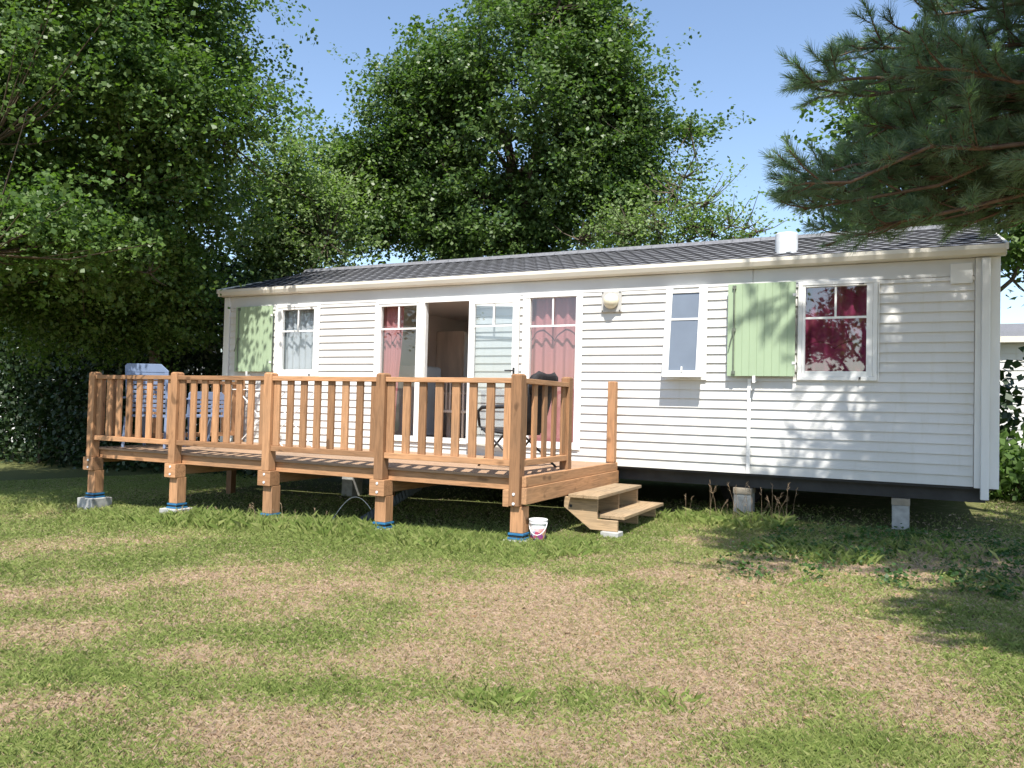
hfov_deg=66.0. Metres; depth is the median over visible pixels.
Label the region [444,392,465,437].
dining table
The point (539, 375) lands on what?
folding chair
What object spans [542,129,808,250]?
tree
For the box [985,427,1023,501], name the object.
hedge
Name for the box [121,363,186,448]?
garden chair
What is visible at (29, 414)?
hedge
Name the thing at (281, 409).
drying rack
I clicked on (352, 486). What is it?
support pier
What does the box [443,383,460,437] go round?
dining chair
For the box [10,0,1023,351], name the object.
sky
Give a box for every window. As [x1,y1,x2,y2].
[274,303,320,375]
[521,292,581,449]
[662,285,707,379]
[797,278,877,380]
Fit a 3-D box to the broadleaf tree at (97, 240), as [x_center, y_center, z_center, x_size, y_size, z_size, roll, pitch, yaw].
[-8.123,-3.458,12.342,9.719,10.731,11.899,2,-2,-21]
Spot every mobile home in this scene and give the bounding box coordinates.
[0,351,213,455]
[217,224,1008,502]
[1000,323,1023,447]
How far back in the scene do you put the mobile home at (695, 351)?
9.30 m
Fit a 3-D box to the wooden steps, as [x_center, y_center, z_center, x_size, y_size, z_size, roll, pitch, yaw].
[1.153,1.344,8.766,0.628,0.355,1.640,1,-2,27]
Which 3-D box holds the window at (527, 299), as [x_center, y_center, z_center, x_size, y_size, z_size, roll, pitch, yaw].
[0.504,-0.169,10.216,0.815,2.003,0.075,1,-2,27]
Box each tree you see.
[0,0,328,468]
[188,99,404,309]
[289,0,755,264]
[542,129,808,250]
[758,0,1023,257]
[778,2,1023,308]
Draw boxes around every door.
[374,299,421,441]
[466,295,519,444]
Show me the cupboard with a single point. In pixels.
(452, 355)
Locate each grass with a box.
[115,503,1023,713]
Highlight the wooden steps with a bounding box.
[564,483,663,531]
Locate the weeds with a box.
[703,520,1023,600]
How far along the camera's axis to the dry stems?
8.76 m
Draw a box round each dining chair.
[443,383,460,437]
[461,383,466,437]
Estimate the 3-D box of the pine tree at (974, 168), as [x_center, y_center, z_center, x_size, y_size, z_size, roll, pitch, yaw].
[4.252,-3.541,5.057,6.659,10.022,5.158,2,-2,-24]
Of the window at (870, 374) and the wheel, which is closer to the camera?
the window at (870, 374)
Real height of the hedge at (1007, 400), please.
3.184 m
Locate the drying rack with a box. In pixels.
[232,389,313,446]
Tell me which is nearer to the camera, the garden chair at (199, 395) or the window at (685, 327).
the window at (685, 327)
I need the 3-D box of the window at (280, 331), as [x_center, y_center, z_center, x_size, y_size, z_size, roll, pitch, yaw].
[-3.296,-0.670,12.121,0.875,1.105,0.092,1,-2,27]
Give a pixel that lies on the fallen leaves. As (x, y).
(605, 639)
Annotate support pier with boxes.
[342,477,362,496]
[733,486,754,514]
[891,497,909,529]
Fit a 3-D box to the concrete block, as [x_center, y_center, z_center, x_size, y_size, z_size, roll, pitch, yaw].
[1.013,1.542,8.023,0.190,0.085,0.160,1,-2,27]
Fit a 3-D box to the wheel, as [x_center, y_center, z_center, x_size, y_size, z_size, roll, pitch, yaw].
[3.156,1.409,10.845,0.560,0.560,0.210,1,-2,27]
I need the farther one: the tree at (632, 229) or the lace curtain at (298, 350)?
the tree at (632, 229)
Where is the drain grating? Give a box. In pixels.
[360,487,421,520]
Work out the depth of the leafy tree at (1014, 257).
12.36 m
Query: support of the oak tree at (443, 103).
on the ground at (658, 491)
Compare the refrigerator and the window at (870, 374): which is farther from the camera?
the refrigerator
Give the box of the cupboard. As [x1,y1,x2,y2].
[436,331,467,435]
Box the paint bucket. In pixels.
[529,517,547,540]
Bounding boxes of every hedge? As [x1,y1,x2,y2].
[0,229,300,478]
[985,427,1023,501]
[999,346,1023,461]
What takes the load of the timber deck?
on the ground at (658, 491)
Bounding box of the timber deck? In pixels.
[77,372,618,542]
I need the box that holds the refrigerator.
[394,366,440,436]
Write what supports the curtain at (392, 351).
hanging from the mobile home at (695, 351)
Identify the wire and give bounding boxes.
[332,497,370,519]
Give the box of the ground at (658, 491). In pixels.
[0,451,1023,767]
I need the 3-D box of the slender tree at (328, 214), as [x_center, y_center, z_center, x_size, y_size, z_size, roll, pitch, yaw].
[-4.731,-2.068,16.494,4.961,7.916,4.145,1,-2,27]
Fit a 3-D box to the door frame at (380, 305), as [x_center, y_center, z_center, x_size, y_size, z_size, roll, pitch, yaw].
[-1.631,-0.193,11.281,0.786,2.003,0.075,1,-2,27]
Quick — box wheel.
[720,485,762,501]
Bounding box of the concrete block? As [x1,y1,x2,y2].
[600,531,622,537]
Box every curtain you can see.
[284,309,313,369]
[383,306,403,433]
[529,297,575,442]
[805,286,866,370]
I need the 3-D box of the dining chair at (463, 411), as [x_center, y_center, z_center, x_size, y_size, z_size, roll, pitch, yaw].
[-0.512,0.394,12.162,0.400,0.960,0.400,1,-2,27]
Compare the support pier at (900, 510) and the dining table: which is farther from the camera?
the dining table
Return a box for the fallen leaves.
[47,531,1020,748]
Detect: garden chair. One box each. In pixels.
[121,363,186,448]
[186,391,223,441]
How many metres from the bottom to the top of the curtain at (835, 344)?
1.000 m
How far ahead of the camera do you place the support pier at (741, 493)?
9.16 m
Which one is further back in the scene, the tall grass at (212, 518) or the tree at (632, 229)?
the tree at (632, 229)
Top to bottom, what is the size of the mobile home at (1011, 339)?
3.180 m
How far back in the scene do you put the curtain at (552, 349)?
10.32 m
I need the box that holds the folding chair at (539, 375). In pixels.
[477,371,557,466]
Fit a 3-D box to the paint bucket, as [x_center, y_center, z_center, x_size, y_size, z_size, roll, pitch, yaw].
[0.246,1.407,7.484,0.196,0.256,0.198,1,-2,27]
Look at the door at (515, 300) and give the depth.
10.52 m
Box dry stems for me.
[175,482,797,522]
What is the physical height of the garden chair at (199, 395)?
0.762 m

